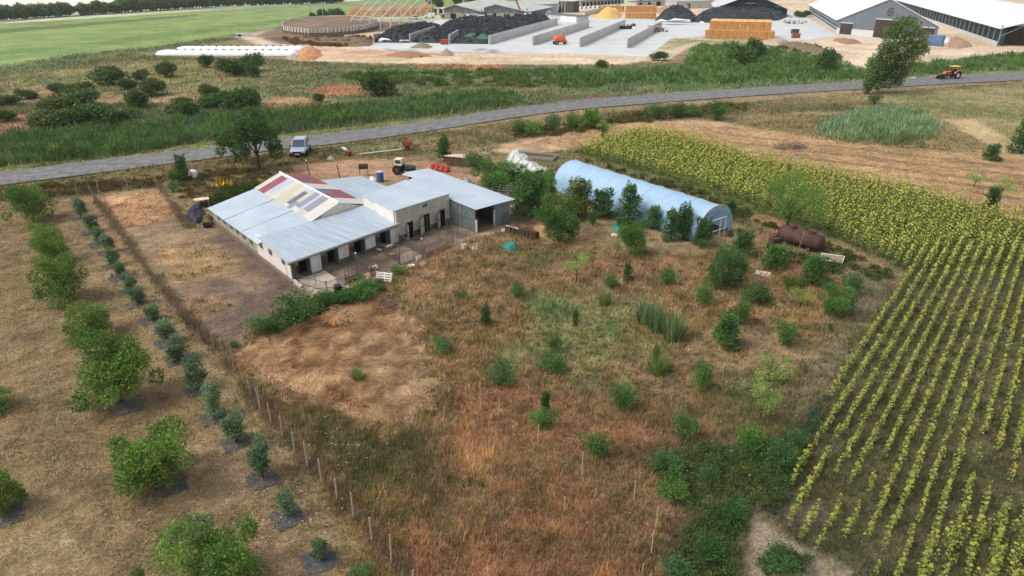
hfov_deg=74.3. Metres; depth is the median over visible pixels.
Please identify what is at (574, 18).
pump house
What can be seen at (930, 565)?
sunflower
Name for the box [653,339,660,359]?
bush
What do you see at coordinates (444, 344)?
bush
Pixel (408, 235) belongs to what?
door
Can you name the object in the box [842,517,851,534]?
sunflower
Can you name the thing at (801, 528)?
sunflower
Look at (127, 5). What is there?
tree
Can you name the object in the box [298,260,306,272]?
doorway
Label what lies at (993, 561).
sunflower
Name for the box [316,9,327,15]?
bush
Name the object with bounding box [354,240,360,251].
doorway
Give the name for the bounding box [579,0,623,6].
cow house
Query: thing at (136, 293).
sapling
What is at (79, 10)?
tree
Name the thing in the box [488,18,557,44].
bunker wall
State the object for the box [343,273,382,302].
bush
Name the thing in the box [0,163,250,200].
verge weeds
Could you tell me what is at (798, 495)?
sunflower
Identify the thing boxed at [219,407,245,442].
sapling
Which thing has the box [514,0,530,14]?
excavator
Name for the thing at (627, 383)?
young tree
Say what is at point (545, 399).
fruit tree
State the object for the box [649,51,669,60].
bush
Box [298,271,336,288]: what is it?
yard slab
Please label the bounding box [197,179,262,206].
yard weeds
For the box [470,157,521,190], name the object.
tree
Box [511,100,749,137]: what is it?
verge weeds
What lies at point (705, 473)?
bush
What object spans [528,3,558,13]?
blue grey hall
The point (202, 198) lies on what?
covered table
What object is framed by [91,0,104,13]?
tree
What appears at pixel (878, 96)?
bush
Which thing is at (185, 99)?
bush
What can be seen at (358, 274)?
bar fence
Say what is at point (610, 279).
bush
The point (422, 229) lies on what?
door
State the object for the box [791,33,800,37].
crate
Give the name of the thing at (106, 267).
ground mat
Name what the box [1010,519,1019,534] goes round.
sunflower
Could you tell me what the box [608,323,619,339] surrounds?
young tree
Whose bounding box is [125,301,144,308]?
ground mat
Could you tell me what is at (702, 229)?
tree
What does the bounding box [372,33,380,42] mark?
bunker wall
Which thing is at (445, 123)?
road marking
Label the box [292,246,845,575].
meadow weeds
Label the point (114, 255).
sapling
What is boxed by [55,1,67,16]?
tree
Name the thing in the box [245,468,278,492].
ground mat
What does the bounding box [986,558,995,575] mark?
sunflower
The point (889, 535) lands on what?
sunflower
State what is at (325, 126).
rough grass
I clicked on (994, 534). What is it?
sunflower
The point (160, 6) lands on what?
tree
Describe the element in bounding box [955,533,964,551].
sunflower
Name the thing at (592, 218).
bush
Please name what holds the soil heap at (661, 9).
on the ground at (22, 40)
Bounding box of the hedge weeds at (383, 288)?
[265,278,387,330]
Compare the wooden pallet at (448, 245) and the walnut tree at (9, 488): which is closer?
the walnut tree at (9, 488)
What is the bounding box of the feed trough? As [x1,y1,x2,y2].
[346,273,361,282]
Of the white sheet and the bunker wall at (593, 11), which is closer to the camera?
the white sheet
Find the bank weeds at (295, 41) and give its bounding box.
[281,33,372,46]
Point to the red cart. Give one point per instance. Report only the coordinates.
(407, 144)
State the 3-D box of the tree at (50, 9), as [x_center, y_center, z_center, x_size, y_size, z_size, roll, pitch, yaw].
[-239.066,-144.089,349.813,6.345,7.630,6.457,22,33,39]
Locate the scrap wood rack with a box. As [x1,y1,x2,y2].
[505,225,538,238]
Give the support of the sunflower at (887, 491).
on the ground at (22, 40)
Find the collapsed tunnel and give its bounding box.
[505,149,547,174]
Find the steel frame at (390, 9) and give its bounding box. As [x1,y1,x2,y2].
[351,0,431,29]
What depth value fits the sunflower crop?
72.44 m
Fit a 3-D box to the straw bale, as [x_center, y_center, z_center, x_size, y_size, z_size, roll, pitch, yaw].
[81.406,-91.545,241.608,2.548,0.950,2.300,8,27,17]
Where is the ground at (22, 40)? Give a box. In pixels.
[0,0,1023,575]
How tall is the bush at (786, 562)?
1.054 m
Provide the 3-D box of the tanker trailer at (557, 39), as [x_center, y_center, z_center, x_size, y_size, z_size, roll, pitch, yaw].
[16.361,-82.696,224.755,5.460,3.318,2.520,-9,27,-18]
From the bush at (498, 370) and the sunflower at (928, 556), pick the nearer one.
the sunflower at (928, 556)
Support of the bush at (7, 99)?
on the ground at (22, 40)
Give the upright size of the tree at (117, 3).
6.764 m
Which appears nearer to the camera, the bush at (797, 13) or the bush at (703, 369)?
the bush at (703, 369)
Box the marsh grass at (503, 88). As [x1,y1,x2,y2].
[0,37,1023,141]
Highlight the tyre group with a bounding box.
[620,25,631,28]
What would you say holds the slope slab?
on the ground at (22, 40)
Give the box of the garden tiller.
[341,146,351,155]
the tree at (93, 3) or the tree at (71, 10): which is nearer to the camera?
the tree at (71, 10)
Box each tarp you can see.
[187,204,205,223]
[503,241,516,250]
[612,223,621,232]
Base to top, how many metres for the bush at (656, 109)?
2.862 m
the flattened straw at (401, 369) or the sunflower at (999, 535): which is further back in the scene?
the flattened straw at (401, 369)
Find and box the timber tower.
[559,0,579,12]
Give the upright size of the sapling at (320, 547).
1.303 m
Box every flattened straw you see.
[234,291,442,430]
[335,319,447,428]
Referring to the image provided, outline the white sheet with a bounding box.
[657,18,690,21]
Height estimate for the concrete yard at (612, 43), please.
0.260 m
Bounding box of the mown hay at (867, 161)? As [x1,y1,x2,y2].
[516,121,1023,226]
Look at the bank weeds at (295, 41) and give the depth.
233.51 m
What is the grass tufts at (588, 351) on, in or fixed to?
on the ground at (22, 40)
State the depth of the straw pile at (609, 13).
342.08 m
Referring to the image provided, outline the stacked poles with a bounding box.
[359,149,401,154]
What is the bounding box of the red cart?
[401,140,417,150]
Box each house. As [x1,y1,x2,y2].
[433,7,454,14]
[548,13,588,22]
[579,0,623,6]
[627,0,664,5]
[665,0,712,7]
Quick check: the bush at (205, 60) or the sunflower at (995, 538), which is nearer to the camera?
the sunflower at (995, 538)
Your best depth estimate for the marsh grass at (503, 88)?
147.93 m
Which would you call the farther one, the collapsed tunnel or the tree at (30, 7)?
the tree at (30, 7)
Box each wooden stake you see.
[581,452,583,477]
[650,530,654,553]
[655,506,658,528]
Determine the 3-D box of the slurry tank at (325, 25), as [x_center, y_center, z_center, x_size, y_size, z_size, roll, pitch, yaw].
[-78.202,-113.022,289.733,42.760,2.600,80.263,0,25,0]
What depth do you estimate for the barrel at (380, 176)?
80.22 m
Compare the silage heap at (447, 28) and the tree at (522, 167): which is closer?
the tree at (522, 167)
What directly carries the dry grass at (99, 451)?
on the ground at (22, 40)
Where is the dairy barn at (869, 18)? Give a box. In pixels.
[808,0,942,39]
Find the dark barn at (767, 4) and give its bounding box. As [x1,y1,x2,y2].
[711,0,789,14]
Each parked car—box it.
[289,136,310,155]
[424,13,434,17]
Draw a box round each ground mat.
[0,500,24,526]
[70,216,83,220]
[81,231,90,235]
[88,242,102,246]
[101,264,111,269]
[109,275,123,281]
[109,394,143,417]
[118,287,133,294]
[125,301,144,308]
[140,317,159,324]
[149,471,187,499]
[154,338,178,348]
[165,353,189,367]
[182,381,207,398]
[196,513,212,526]
[199,408,225,426]
[220,432,251,454]
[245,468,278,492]
[268,503,305,531]
[299,544,338,575]
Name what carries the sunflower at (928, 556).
on the ground at (22, 40)
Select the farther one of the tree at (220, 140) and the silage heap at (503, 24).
the silage heap at (503, 24)
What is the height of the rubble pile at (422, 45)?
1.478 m
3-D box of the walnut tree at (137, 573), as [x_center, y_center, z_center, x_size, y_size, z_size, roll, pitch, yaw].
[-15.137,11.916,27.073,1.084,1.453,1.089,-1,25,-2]
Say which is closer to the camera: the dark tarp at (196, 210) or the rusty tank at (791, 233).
the rusty tank at (791, 233)
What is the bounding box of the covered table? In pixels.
[193,197,209,206]
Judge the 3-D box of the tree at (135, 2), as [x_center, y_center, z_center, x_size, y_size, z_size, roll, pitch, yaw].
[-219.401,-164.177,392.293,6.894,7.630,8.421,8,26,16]
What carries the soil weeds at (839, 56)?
on the ground at (22, 40)
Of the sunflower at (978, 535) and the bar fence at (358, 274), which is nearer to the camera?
the sunflower at (978, 535)
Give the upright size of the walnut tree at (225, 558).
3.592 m
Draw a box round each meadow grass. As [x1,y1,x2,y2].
[0,200,1023,395]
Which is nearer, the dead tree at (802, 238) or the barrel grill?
the dead tree at (802, 238)
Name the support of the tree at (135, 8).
on the ground at (22, 40)
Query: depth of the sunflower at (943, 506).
30.67 m
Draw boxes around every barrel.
[333,283,341,292]
[376,171,383,181]
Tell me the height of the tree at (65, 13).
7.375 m
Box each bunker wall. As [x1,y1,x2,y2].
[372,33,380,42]
[409,26,434,41]
[448,30,458,43]
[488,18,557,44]
[532,20,588,44]
[579,19,625,46]
[584,4,620,14]
[626,21,661,47]
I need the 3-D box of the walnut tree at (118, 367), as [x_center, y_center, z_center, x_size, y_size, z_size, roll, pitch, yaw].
[-22.873,4.848,38.415,4.850,4.728,4.762,9,27,19]
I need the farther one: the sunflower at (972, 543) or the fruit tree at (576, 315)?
the fruit tree at (576, 315)
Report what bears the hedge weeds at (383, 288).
on the ground at (22, 40)
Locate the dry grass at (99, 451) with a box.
[0,206,343,575]
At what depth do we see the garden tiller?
91.56 m
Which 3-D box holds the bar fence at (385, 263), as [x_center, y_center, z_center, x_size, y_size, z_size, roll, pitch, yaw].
[-10.636,-2.020,56.875,0.053,1.020,2.993,20,32,36]
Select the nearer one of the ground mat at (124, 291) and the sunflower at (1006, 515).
the sunflower at (1006, 515)
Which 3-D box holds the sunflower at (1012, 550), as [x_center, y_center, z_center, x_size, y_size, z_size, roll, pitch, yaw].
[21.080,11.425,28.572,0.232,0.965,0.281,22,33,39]
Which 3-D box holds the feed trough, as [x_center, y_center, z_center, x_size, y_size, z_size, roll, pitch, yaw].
[-12.877,-0.796,55.035,0.600,0.300,1.500,20,32,35]
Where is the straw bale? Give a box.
[736,30,743,33]
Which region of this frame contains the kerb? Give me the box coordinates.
[293,279,302,287]
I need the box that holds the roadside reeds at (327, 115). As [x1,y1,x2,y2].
[0,84,520,165]
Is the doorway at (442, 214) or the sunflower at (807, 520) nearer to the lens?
the sunflower at (807, 520)
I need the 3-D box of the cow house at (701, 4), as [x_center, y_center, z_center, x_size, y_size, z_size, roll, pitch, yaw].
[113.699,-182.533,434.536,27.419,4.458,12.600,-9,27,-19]
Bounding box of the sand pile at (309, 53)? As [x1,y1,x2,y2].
[296,46,322,59]
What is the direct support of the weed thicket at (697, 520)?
on the ground at (22, 40)
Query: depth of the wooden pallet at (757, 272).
56.31 m
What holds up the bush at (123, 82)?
on the ground at (22, 40)
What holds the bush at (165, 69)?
on the ground at (22, 40)
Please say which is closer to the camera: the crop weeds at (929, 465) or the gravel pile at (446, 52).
the crop weeds at (929, 465)
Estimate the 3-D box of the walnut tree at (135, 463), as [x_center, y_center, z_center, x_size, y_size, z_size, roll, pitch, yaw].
[-17.179,8.129,32.404,4.108,3.894,4.587,-21,32,-37]
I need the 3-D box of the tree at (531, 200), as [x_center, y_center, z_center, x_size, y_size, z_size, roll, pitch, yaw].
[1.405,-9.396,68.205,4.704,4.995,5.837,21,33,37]
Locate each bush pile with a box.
[203,214,212,225]
[318,310,346,326]
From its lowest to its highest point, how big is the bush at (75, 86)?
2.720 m
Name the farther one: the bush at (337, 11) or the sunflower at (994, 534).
the bush at (337, 11)
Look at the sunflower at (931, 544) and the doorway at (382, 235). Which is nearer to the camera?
the sunflower at (931, 544)
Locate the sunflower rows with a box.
[793,268,1023,575]
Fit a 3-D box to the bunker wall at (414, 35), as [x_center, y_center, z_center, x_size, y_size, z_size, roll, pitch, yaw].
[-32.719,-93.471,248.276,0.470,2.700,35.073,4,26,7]
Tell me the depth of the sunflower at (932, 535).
29.21 m
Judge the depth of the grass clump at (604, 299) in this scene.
50.85 m
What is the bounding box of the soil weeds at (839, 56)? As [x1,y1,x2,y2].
[778,42,843,59]
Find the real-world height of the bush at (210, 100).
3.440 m
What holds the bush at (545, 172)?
on the ground at (22, 40)
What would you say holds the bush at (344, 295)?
on the ground at (22, 40)
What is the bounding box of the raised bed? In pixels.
[522,151,557,160]
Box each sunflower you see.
[787,507,794,523]
[796,488,803,506]
[798,526,804,542]
[803,483,809,500]
[803,518,809,536]
[805,479,811,499]
[820,527,826,541]
[826,559,833,572]
[828,512,834,529]
[829,505,838,522]
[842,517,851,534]
[863,521,872,540]
[873,561,881,575]
[879,485,886,498]
[880,489,890,502]
[881,530,891,548]
[885,514,895,530]
[892,510,899,528]
[894,563,903,575]
[900,487,908,504]
[906,523,914,538]
[915,509,923,525]
[916,551,927,566]
[924,539,933,553]
[924,548,932,563]
[925,533,934,546]
[927,563,934,575]
[932,515,942,528]
[932,549,939,564]
[933,522,941,534]
[935,505,945,520]
[938,491,948,504]
[938,501,946,516]
[938,564,948,575]
[940,527,949,547]
[943,521,953,539]
[944,531,952,548]
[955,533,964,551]
[957,504,965,518]
[963,496,970,514]
[963,515,971,533]
[965,564,972,575]
[966,542,974,559]
[966,552,975,567]
[973,527,982,540]
[975,514,983,532]
[975,524,985,539]
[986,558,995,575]
[986,560,996,572]
[988,537,997,553]
[991,511,1000,529]
[991,528,1002,541]
[992,534,1001,548]
[1000,503,1010,517]
[1005,561,1013,574]
[1007,549,1014,565]
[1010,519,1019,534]
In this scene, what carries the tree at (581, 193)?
on the ground at (22, 40)
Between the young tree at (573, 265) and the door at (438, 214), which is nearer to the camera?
the young tree at (573, 265)
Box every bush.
[0,94,22,104]
[0,109,17,121]
[12,88,38,98]
[23,108,82,128]
[34,88,101,109]
[45,82,64,91]
[45,102,122,128]
[57,81,95,92]
[85,65,132,85]
[107,107,145,120]
[116,77,138,88]
[122,88,148,107]
[131,68,149,80]
[137,77,168,96]
[153,61,177,77]
[162,100,202,114]
[164,179,180,191]
[165,169,178,181]
[166,519,204,551]
[169,96,193,102]
[195,90,230,108]
[196,53,213,67]
[197,82,221,95]
[211,56,246,74]
[218,86,264,111]
[228,340,241,347]
[237,52,265,71]
[239,310,292,334]
[245,63,260,76]
[270,287,326,327]
[311,290,336,309]
[312,92,324,101]
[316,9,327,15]
[326,7,345,14]
[329,286,363,306]
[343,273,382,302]
[345,560,376,575]
[357,68,398,95]
[391,263,405,275]
[432,0,443,6]
[432,336,453,354]
[452,290,468,299]
[453,0,463,3]
[462,147,493,170]
[483,355,517,385]
[510,282,526,297]
[512,117,527,132]
[523,119,544,135]
[527,405,562,430]
[535,167,555,180]
[535,348,566,374]
[544,112,561,130]
[545,332,563,351]
[548,184,558,195]
[551,201,577,219]
[565,110,579,128]
[577,429,612,459]
[587,210,597,224]
[594,59,609,67]
[602,268,618,287]
[607,382,643,413]
[644,103,672,119]
[648,447,684,476]
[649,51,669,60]
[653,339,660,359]
[654,464,691,501]
[658,548,699,575]
[659,264,677,285]
[666,101,687,117]
[667,408,699,441]
[686,104,702,115]
[690,356,715,392]
[693,281,717,307]
[694,528,732,568]
[697,462,720,485]
[707,98,731,119]
[712,495,757,535]
[726,40,757,65]
[730,298,754,324]
[733,421,770,461]
[735,280,776,307]
[744,36,767,56]
[756,538,803,575]
[767,433,804,471]
[772,317,798,345]
[775,273,801,287]
[785,428,812,451]
[793,10,805,17]
[813,47,836,70]
[827,323,833,329]
[844,270,866,292]
[867,94,883,103]
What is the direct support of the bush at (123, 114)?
on the ground at (22, 40)
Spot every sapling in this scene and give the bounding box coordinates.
[69,195,90,216]
[80,213,99,230]
[90,226,103,243]
[97,232,117,249]
[103,246,119,264]
[111,260,127,276]
[119,271,136,289]
[126,285,146,302]
[142,302,159,318]
[153,317,178,341]
[161,333,190,361]
[181,350,208,389]
[198,380,222,417]
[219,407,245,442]
[246,432,272,478]
[274,485,295,516]
[308,536,328,560]
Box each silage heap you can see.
[375,21,439,42]
[412,15,505,42]
[451,13,549,43]
[655,4,695,22]
[694,5,788,22]
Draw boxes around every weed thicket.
[653,421,804,575]
[762,394,831,517]
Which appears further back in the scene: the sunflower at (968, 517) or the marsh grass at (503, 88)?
the marsh grass at (503, 88)
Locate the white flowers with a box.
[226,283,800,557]
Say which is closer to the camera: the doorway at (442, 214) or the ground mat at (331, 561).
the ground mat at (331, 561)
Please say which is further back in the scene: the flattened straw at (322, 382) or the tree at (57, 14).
the tree at (57, 14)
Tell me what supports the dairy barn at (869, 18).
on the ground at (22, 40)
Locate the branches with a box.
[315,304,359,328]
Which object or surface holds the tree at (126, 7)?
on the ground at (22, 40)
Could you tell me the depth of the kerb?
54.23 m
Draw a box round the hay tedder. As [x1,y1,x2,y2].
[429,161,450,171]
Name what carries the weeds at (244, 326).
on the ground at (22, 40)
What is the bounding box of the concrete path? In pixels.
[838,34,907,41]
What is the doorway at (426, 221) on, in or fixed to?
in the tall stable
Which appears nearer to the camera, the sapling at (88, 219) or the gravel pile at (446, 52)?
the sapling at (88, 219)
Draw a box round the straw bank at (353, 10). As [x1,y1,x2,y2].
[347,5,435,16]
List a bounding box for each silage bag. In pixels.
[156,49,298,55]
[177,45,302,50]
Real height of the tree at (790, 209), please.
6.170 m
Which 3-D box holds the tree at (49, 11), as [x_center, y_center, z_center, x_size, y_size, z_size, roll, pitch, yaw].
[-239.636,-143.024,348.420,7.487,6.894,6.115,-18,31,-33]
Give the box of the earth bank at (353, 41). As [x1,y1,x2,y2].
[289,36,372,45]
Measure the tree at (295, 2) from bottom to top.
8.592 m
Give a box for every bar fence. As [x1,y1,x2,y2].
[297,274,326,291]
[326,276,344,291]
[345,264,372,283]
[350,249,371,274]
[371,253,399,273]
[377,240,399,262]
[399,234,424,255]
[423,232,453,254]
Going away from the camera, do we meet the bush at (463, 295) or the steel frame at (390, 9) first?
the bush at (463, 295)
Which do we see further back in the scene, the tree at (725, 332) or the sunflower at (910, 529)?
the tree at (725, 332)
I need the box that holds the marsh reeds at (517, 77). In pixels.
[339,64,612,87]
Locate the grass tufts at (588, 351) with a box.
[141,302,1023,575]
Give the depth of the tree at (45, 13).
345.53 m
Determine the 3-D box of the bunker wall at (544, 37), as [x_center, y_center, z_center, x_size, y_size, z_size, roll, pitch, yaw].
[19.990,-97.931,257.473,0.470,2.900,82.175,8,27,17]
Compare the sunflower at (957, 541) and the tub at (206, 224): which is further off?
the tub at (206, 224)
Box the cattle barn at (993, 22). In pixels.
[896,0,1023,45]
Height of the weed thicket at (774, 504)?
0.654 m
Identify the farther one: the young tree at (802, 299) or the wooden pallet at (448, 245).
the wooden pallet at (448, 245)
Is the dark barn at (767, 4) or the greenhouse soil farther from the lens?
the dark barn at (767, 4)
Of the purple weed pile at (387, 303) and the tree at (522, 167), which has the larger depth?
the tree at (522, 167)
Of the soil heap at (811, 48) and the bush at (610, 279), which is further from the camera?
the soil heap at (811, 48)
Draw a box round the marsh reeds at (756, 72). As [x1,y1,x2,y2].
[542,41,1023,83]
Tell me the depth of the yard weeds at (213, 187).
80.30 m
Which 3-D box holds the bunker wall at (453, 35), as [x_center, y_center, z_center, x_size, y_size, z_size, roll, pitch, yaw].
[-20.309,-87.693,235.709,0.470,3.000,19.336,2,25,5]
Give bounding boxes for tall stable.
[361,180,449,241]
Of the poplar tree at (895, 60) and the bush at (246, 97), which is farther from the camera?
the poplar tree at (895, 60)
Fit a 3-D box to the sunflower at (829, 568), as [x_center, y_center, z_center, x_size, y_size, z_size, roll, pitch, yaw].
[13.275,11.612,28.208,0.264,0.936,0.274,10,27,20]
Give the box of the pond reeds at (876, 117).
[830,101,939,144]
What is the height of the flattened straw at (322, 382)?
0.262 m
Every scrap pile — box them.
[647,23,667,31]
[783,19,807,23]
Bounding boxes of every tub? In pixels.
[188,169,198,177]
[202,220,210,227]
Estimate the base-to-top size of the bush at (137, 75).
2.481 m
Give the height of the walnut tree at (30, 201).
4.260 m
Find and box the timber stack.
[444,154,473,167]
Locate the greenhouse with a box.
[553,160,732,241]
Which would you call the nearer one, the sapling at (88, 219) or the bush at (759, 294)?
the bush at (759, 294)
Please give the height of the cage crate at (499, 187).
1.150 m
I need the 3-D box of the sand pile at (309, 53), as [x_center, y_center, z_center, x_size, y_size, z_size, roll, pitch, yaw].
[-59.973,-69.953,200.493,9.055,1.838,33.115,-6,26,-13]
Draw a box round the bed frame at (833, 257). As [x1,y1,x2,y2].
[821,253,844,266]
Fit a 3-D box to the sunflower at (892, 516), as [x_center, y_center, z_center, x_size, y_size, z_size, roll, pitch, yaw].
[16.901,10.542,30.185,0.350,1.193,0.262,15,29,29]
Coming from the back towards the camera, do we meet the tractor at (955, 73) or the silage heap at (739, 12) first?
the silage heap at (739, 12)
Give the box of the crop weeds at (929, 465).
[808,294,1023,575]
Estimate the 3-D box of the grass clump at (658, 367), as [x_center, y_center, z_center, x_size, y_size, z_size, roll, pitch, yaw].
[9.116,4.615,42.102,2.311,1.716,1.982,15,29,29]
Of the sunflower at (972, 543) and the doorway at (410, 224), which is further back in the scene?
the doorway at (410, 224)
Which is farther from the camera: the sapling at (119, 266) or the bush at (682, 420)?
the sapling at (119, 266)
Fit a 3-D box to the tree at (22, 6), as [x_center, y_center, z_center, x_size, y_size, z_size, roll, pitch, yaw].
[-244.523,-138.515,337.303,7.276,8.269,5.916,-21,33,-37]
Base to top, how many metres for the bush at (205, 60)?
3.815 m
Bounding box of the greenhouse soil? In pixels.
[698,223,726,233]
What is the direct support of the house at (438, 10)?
on the ground at (22, 40)
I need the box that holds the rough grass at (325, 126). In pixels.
[0,95,1023,204]
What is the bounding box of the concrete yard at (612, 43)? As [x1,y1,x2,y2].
[359,12,837,56]
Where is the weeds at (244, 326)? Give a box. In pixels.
[211,304,287,343]
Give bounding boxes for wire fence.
[88,184,214,349]
[96,174,156,192]
[155,177,186,226]
[210,333,260,409]
[255,388,413,575]
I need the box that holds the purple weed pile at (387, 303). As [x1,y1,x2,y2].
[379,300,398,307]
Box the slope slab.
[344,272,372,287]
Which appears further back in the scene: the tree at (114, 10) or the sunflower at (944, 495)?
the tree at (114, 10)
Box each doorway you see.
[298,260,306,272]
[327,250,333,262]
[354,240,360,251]
[380,229,385,242]
[407,221,413,237]
[424,214,429,231]
[440,209,444,225]
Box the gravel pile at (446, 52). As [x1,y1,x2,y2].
[438,48,453,55]
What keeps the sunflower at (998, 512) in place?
on the ground at (22, 40)
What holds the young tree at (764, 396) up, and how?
on the ground at (22, 40)
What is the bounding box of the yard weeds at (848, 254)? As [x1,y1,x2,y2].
[584,158,895,280]
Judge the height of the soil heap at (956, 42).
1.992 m
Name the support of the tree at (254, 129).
on the ground at (22, 40)
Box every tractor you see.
[392,157,415,174]
[936,65,962,78]
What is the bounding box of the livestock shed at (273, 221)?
[207,171,400,282]
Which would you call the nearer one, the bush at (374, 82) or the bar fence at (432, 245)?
the bar fence at (432, 245)
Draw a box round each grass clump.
[348,364,364,382]
[596,286,613,306]
[634,295,661,325]
[644,302,668,333]
[644,346,679,376]
[660,307,695,343]
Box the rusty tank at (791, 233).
[777,223,824,251]
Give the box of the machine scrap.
[769,233,782,242]
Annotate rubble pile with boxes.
[285,54,298,59]
[411,42,432,48]
[764,38,787,46]
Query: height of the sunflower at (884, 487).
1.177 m
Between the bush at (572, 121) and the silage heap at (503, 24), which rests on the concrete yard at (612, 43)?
the silage heap at (503, 24)
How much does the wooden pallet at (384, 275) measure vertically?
0.802 m
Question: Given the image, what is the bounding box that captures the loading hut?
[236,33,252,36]
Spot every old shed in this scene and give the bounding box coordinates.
[443,0,508,18]
[481,0,559,17]
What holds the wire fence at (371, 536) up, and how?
on the ground at (22, 40)
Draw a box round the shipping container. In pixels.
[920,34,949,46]
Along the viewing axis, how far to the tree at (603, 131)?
100.92 m
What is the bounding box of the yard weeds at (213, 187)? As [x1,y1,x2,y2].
[177,167,272,198]
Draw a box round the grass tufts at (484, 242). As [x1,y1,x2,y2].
[0,121,1023,309]
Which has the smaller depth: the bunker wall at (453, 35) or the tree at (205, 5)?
the bunker wall at (453, 35)
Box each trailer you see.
[440,39,447,44]
[553,34,566,44]
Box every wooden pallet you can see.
[376,271,392,282]
[400,251,412,263]
[424,249,433,258]
[433,245,442,254]
[441,241,450,249]
[755,270,770,277]
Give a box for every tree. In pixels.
[0,4,8,20]
[0,183,57,222]
[0,385,13,416]
[0,467,29,514]
[3,4,14,18]
[5,7,18,19]
[13,2,29,11]
[13,5,31,18]
[22,4,33,17]
[25,249,89,309]
[26,222,54,240]
[26,226,69,260]
[31,2,40,17]
[35,6,47,17]
[37,1,48,17]
[42,4,55,16]
[46,2,55,15]
[47,3,61,16]
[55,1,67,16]
[55,2,73,16]
[57,300,114,349]
[67,5,75,15]
[67,326,169,412]
[74,4,88,15]
[75,2,89,9]
[84,4,93,14]
[86,4,98,14]
[89,1,102,13]
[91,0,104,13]
[94,0,108,11]
[104,412,197,498]
[105,2,112,12]
[110,3,118,13]
[111,1,120,12]
[113,0,124,12]
[116,0,128,12]
[117,0,130,11]
[124,0,138,11]
[131,565,144,575]
[132,0,140,7]
[136,0,145,10]
[139,0,147,9]
[143,0,149,10]
[148,0,155,10]
[148,509,267,575]
[150,0,158,10]
[154,0,162,10]
[155,0,168,9]
[161,0,170,9]
[171,153,190,179]
[174,0,185,8]
[181,0,190,8]
[194,0,201,7]
[200,0,211,7]
[214,124,251,162]
[224,105,284,168]
[234,0,244,5]
[289,0,298,4]
[435,134,451,160]
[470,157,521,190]
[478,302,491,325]
[502,162,526,187]
[506,169,552,220]
[518,169,557,196]
[532,192,581,242]
[540,391,551,414]
[561,252,589,281]
[562,176,594,217]
[571,309,579,325]
[574,319,586,350]
[581,107,603,127]
[588,187,618,218]
[596,119,611,128]
[599,128,607,136]
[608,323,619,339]
[614,179,643,225]
[614,220,646,256]
[619,375,636,391]
[622,261,634,282]
[640,204,661,229]
[660,205,684,242]
[677,200,694,239]
[689,216,715,247]
[701,243,752,288]
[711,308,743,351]
[725,197,737,215]
[730,227,756,255]
[749,372,785,419]
[754,349,794,381]
[757,169,834,225]
[758,240,792,271]
[790,286,816,306]
[796,225,808,256]
[798,252,834,287]
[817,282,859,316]
[860,14,932,93]
[962,169,988,186]
[981,143,1002,160]
[981,186,1001,208]
[991,175,1016,194]
[1005,119,1023,153]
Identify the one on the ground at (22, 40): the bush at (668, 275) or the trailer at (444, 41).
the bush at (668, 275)
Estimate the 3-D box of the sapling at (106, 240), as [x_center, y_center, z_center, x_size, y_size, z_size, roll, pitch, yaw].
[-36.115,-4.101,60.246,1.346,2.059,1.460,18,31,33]
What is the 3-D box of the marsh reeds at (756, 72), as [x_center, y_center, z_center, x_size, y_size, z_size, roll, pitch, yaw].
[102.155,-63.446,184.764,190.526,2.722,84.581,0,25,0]
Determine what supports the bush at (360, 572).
on the ground at (22, 40)
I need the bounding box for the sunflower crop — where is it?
[574,123,1023,279]
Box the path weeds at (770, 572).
[754,545,813,575]
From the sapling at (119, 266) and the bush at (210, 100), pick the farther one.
the bush at (210, 100)
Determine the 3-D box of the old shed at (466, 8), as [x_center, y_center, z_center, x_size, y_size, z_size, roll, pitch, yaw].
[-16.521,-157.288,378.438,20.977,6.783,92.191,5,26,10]
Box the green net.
[477,34,487,39]
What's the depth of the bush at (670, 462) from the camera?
33.78 m
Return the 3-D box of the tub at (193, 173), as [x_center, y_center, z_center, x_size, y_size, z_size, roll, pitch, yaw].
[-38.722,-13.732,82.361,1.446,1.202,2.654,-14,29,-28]
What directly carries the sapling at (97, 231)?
on the ground at (22, 40)
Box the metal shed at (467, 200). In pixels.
[402,168,514,232]
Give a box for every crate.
[491,183,511,193]
[791,29,799,33]
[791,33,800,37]
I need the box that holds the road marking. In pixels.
[27,87,824,175]
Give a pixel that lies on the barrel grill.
(362, 166)
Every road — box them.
[0,2,397,21]
[0,72,1023,184]
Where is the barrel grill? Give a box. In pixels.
[358,164,367,174]
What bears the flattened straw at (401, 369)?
on the ground at (22, 40)
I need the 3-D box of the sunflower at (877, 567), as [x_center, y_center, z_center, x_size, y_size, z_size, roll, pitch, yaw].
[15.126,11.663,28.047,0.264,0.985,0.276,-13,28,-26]
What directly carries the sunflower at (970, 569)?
on the ground at (22, 40)
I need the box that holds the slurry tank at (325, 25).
[282,15,378,35]
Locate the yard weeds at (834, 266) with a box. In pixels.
[772,243,844,274]
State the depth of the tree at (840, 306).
48.84 m
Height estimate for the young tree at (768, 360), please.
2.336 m
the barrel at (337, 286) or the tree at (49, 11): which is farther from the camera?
the tree at (49, 11)
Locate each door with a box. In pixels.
[305,258,311,273]
[333,248,339,263]
[360,238,365,253]
[385,230,390,243]
[406,223,409,240]
[420,215,424,236]
[437,211,440,229]
[873,19,901,37]
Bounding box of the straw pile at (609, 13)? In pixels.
[595,7,622,18]
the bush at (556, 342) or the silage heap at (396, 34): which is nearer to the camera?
the bush at (556, 342)
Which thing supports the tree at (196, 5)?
on the ground at (22, 40)
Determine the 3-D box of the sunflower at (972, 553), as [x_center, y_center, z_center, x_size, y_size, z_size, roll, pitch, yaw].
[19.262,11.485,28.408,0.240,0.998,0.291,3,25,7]
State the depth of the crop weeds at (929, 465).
36.15 m
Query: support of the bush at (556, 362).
on the ground at (22, 40)
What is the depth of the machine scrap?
62.20 m
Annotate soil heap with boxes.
[386,51,431,57]
[656,5,670,13]
[780,41,841,60]
[832,38,860,44]
[948,36,972,48]

